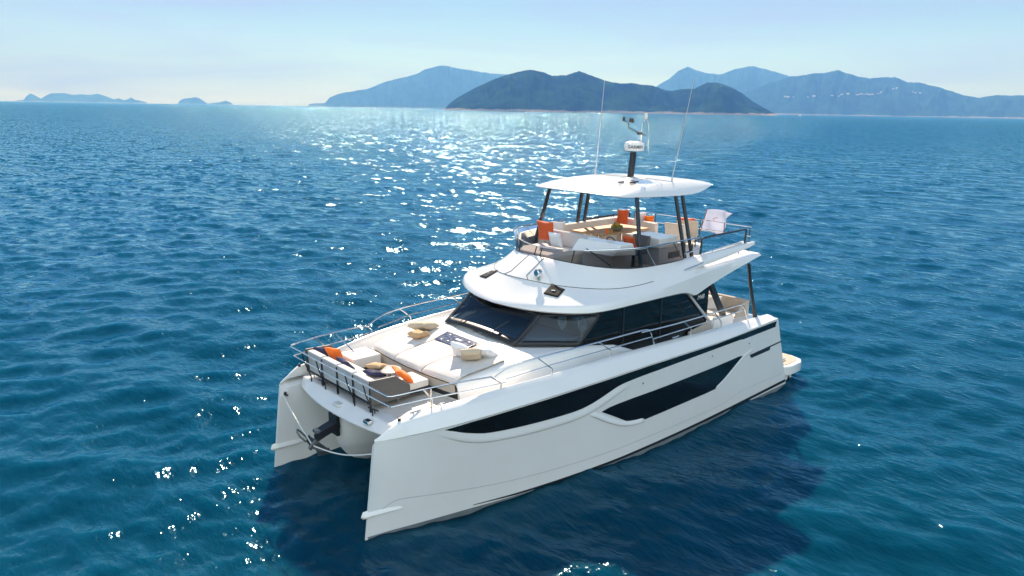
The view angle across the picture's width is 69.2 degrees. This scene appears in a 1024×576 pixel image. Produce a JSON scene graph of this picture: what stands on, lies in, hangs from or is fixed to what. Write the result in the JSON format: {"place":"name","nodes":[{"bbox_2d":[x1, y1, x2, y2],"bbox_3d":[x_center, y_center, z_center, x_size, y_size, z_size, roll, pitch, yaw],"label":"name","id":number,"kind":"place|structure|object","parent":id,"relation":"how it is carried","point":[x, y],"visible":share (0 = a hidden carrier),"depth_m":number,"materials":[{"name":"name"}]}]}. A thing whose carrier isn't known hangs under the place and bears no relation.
{"place":"outdoors","nodes":[
{"label":"outdoors","id":0,"kind":"place"},
{"bbox_2d":[17,93,146,102],"bbox_3d":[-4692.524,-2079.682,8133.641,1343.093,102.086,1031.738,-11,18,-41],"label":"distant hills","id":1,"kind":"structure","parent":0,"point":[66,97],"depth_m":7852.67,"materials":[{"name":"blue stone"}]},
{"bbox_2d":[121,98,138,102],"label":"islet hills","id":2,"kind":"structure","parent":0,"point":[130,100],"depth_m":7775.42,"materials":[{"name":"blue stone"}]},
{"bbox_2d":[177,97,206,103],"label":"islet hills","id":3,"kind":"structure","parent":0,"point":[194,100],"depth_m":8003.44,"materials":[{"name":"blue stone"}]},
{"bbox_2d":[208,101,232,104],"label":"islet hills","id":4,"kind":"structure","parent":0,"point":[224,103],"depth_m":8121.46,"materials":[{"name":"blue stone"}]},
{"bbox_2d":[308,65,507,108],"bbox_3d":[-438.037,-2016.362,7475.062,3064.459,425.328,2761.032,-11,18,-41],"label":"headland hills","id":5,"kind":"structure","parent":0,"point":[441,87],"depth_m":6960.16,"materials":[{"name":"blue stone"}]},
{"bbox_2d":[0,101,1023,575],"bbox_3d":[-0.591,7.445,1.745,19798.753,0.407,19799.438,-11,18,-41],"label":"sea water","id":6,"kind":"structure","parent":0,"point":[176,281],"depth_m":27.09,"materials":[{"name":"blue liquid"}]},
{"bbox_2d":[271,77,800,539],"bbox_3d":[1.530,-0.673,18.750,14.787,9.101,6.036,-11,18,-41],"label":"catamaran","id":7,"kind":"object","parent":6,"relation":"on","point":[610,349],"visible":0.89,"depth_m":16.58,"materials":[{"name":"white plastic"}]},
{"bbox_2d":[296,429,329,455],"bbox_3d":[-3.892,3.072,14.656,0.810,0.513,0.540,3,14,10],"label":"anchor","id":8,"kind":"object","parent":7,"relation":"attached to","point":[320,452],"visible":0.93,"depth_m":14.59,"materials":[{"name":"grey metal"}]},
{"bbox_2d":[282,394,371,455],"bbox_3d":[-3.804,2.857,14.609,0.298,0.477,3.624,-11,18,-41],"label":"mooring rope","id":9,"kind":"object","parent":7,"relation":"attached to","point":[319,447],"visible":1,"depth_m":14.44,"materials":[{"name":"white fabric"}]},
{"bbox_2d":[305,345,429,412],"bbox_3d":[-3.023,1.742,15.527,1.480,0.648,2.585,-11,18,-41],"label":"outdoor sofa","id":10,"kind":"object","parent":7,"relation":"on","point":[358,359],"visible":0.79,"depth_m":14.97,"materials":[{"name":"grey fabric"}]},
{"bbox_2d":[313,347,328,356],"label":"throw pillow","id":11,"kind":"object","parent":10,"relation":"on","point":[321,350],"visible":0.38,"depth_m":15.86,"materials":[{"name":"blue fabric"}]},
{"bbox_2d":[324,347,342,360],"bbox_3d":[-3.770,1.434,15.837,0.400,0.440,0.167,8,43,26],"label":"throw pillow","id":12,"kind":"object","parent":10,"relation":"on","point":[333,353],"visible":0.71,"depth_m":15.72,"materials":[{"name":"orange fabric"}]},
{"bbox_2d":[336,357,354,369],"bbox_3d":[-3.460,1.607,15.473,0.380,0.400,0.175,15,60,46],"label":"throw pillow","id":13,"kind":"object","parent":10,"relation":"on","point":[343,361],"visible":0.48,"depth_m":15.36,"materials":[{"name":"blue fabric"}]},
{"bbox_2d":[363,369,386,376],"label":"throw pillow","id":14,"kind":"object","parent":10,"relation":"on","point":[373,372],"visible":1,"depth_m":15.04,"materials":[{"name":"blue fabric"}]},
{"bbox_2d":[364,362,386,368],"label":"throw pillow","id":15,"kind":"object","parent":10,"relation":"on","point":[375,365],"visible":0.94,"depth_m":15.31,"materials":[{"name":"beige fabric"}]},
{"bbox_2d":[391,366,413,382],"bbox_3d":[-2.196,1.728,14.879,0.460,0.145,0.420,37,-3,-26],"label":"throw pillow","id":16,"kind":"object","parent":10,"relation":"on","point":[404,375],"visible":1,"depth_m":14.76,"materials":[{"name":"orange fabric"}]},
{"bbox_2d":[377,365,400,376],"bbox_3d":[-2.538,1.889,15.382,0.500,0.450,0.500,-11,18,-41],"label":"coffee table","id":17,"kind":"object","parent":7,"relation":"on","point":[388,370],"visible":0.45,"depth_m":15.29,"materials":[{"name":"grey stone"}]},
{"bbox_2d":[407,329,430,338],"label":"throw pillow","id":18,"kind":"object","parent":7,"relation":"on","point":[416,334],"visible":1,"depth_m":16.76,"materials":[{"name":"beige fabric"}]},
{"bbox_2d":[407,321,438,330],"bbox_3d":[-2.065,0.887,17.310,0.520,0.233,0.620,-2,-4,31],"label":"throw pillow","id":19,"kind":"object","parent":7,"relation":"on","point":[425,325],"visible":0.91,"depth_m":17.14,"materials":[{"name":"beige fabric"}]},
{"bbox_2d":[450,341,467,356],"bbox_3d":[-1.076,1.307,15.597,0.440,0.460,0.208,20,59,18],"label":"throw pillow","id":20,"kind":"object","parent":7,"relation":"on","point":[456,347],"visible":0.62,"depth_m":15.46,"materials":[{"name":"white fabric"}]},
{"bbox_2d":[460,348,481,359],"bbox_3d":[-0.842,1.369,15.341,0.460,0.203,0.480,1,-24,0],"label":"throw pillow","id":21,"kind":"object","parent":7,"relation":"on","point":[471,354],"visible":1,"depth_m":15.17,"materials":[{"name":"beige fabric"}]},
{"bbox_2d":[479,348,497,357],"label":"throw pillow","id":22,"kind":"object","parent":7,"relation":"on","point":[487,353],"visible":0.7,"depth_m":15.39,"materials":[{"name":"white fabric"}]},
{"bbox_2d":[536,220,553,240],"bbox_3d":[0.883,-1.488,19.398,0.540,0.560,0.201,11,27,36],"label":"throw pillow","id":23,"kind":"object","parent":7,"relation":"on","point":[544,227],"visible":0.85,"depth_m":19.33,"materials":[{"name":"orange fabric"}]},
{"bbox_2d":[548,231,562,247],"bbox_3d":[1.122,-1.244,19.085,0.400,0.420,0.176,13,36,41],"label":"throw pillow","id":24,"kind":"object","parent":7,"relation":"on","point":[555,239],"visible":1,"depth_m":19.00,"materials":[{"name":"white fabric"}]},
{"bbox_2d":[551,221,565,230],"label":"throw pillow","id":25,"kind":"object","parent":7,"relation":"on","point":[559,226],"visible":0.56,"depth_m":20.00,"materials":[{"name":"white fabric"}]},
{"bbox_2d":[572,224,648,241],"bbox_3d":[2.693,-1.293,20.303,2.000,0.655,1.070,-11,18,-41],"label":"dining table","id":26,"kind":"object","parent":7,"relation":"on","point":[597,231],"visible":0.66,"depth_m":20.02,"materials":[{"name":"brown wood"}]},
{"bbox_2d":[611,222,622,230],"bbox_3d":[2.818,-1.658,19.931,0.340,0.231,0.344,-11,18,-41],"label":"fruit bowl","id":27,"kind":"object","parent":26,"relation":"on","point":[616,226],"visible":0.98,"depth_m":19.83,"materials":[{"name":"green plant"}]},
{"bbox_2d":[617,209,628,224],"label":"throw pillow","id":28,"kind":"object","parent":7,"relation":"on","point":[622,216],"visible":0.94,"depth_m":22.09,"materials":[{"name":"orange fabric"}]},
{"bbox_2d":[633,212,645,224],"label":"throw pillow","id":29,"kind":"object","parent":7,"relation":"on","point":[642,214],"visible":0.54,"depth_m":22.07,"materials":[{"name":"white fabric"}]},
{"bbox_2d":[633,234,650,246],"bbox_3d":[3.061,-0.912,18.527,0.605,0.780,0.612,-11,18,-41],"label":"helm chair","id":30,"kind":"object","parent":7,"relation":"on","point":[645,240],"visible":0.21,"depth_m":18.51,"materials":[{"name":"leather"}]},
{"bbox_2d":[622,236,636,247],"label":"throw pillow","id":31,"kind":"object","parent":30,"relation":"on","point":[627,239],"visible":0.62,"depth_m":18.47,"materials":[{"name":"orange fabric"}]},
{"bbox_2d":[644,215,653,221],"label":"throw pillow","id":32,"kind":"object","parent":7,"relation":"on","point":[649,218],"visible":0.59,"depth_m":21.91,"materials":[{"name":"orange fabric"}]},
{"bbox_2d":[664,222,694,248],"bbox_3d":[4.677,-1.452,20.744,0.600,0.800,0.792,11,17,36],"label":"lounge chair","id":33,"kind":"object","parent":7,"relation":"on","point":[671,228],"visible":0.38,"depth_m":20.45,"materials":[{"name":"fabric"}]},
{"bbox_2d":[677,220,697,246],"bbox_3d":[5.016,-1.589,21.338,0.600,0.800,0.792,4,14,12],"label":"lounge chair","id":34,"kind":"object","parent":7,"relation":"on","point":[693,226],"visible":0.46,"depth_m":20.94,"materials":[{"name":"beige fabric"}]},
{"bbox_2d":[697,209,731,241],"bbox_3d":[6.242,-1.963,22.671,1.756,0.971,0.240,-11,18,-41],"label":"flag","id":35,"kind":"object","parent":7,"relation":"attached to","point":[717,215],"visible":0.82,"depth_m":22.66,"materials":[{"name":"white fabric"}]},
{"bbox_2d":[707,291,748,317],"bbox_3d":[5.040,0.398,22.325,0.830,0.785,4.140,-11,18,-41],"label":"cockpit sofa","id":36,"kind":"object","parent":7,"relation":"on","point":[727,301],"visible":0.16,"depth_m":21.23,"materials":[{"name":"beige fabric"}]},
{"bbox_2d":[707,295,721,310],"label":"throw pillow","id":37,"kind":"object","parent":36,"relation":"on","point":[711,305],"visible":0.55,"depth_m":21.45,"materials":[{"name":"white fabric"}]},
{"bbox_2d":[0,0,1023,105],"label":"sky","id":38,"kind":"structure","parent":0,"point":[237,52],"materials":[{"name":"blue"}]},
{"bbox_2d":[444,70,777,115],"bbox_3d":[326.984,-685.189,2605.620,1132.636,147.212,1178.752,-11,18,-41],"label":"wooded hills","id":39,"kind":"structure","parent":0,"point":[539,91],"depth_m":2345.93,"materials":[{"name":"blue plant"}]},
{"bbox_2d":[656,66,790,92],"bbox_3d":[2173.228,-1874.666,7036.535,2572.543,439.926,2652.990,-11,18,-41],"label":"peaked hills","id":40,"kind":"structure","parent":0,"point":[744,79],"depth_m":6791.64,"materials":[{"name":"blue stone"}]},
{"bbox_2d":[743,70,1023,118],"bbox_3d":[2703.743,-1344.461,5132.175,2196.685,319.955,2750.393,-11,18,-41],"label":"coastal hills","id":41,"kind":"structure","parent":0,"point":[902,100],"depth_m":4776.94,"materials":[{"name":"blue stone"}]}
]}

